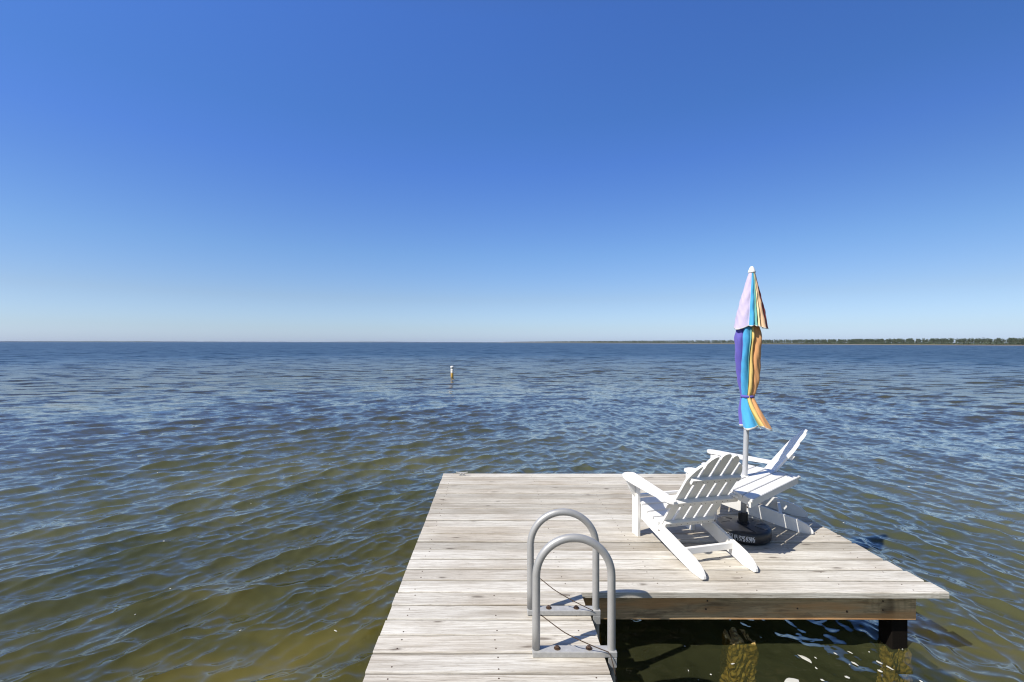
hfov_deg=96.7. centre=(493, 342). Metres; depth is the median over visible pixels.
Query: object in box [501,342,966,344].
beach
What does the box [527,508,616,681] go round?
swim ladder
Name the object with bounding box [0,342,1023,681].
water
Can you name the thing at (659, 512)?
adirondack chair
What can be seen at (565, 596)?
cord
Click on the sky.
(171, 170)
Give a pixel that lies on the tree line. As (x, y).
(997, 341)
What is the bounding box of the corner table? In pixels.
[730,465,800,507]
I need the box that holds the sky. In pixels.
[0,0,1023,342]
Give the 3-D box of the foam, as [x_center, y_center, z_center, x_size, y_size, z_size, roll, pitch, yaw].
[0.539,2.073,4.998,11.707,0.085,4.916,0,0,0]
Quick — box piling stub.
[723,627,754,644]
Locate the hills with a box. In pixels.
[0,341,216,341]
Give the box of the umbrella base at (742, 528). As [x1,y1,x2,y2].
[716,510,771,544]
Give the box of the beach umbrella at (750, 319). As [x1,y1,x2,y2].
[734,266,772,512]
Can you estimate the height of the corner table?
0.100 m
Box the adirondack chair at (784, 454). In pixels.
[701,429,813,533]
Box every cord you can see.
[540,578,592,610]
[541,615,616,681]
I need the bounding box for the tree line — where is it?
[529,337,1023,344]
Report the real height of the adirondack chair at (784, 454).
0.854 m
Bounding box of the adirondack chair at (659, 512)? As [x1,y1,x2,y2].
[622,452,757,579]
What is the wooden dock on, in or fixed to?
on the lake bed
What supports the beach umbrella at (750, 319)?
on the umbrella base at (742, 528)
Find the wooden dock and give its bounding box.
[363,474,948,681]
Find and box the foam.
[135,472,922,681]
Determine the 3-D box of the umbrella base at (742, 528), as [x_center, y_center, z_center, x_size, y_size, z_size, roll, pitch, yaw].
[2.097,1.523,3.820,0.416,0.200,0.416,0,0,0]
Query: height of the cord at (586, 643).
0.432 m
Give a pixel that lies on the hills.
(101, 341)

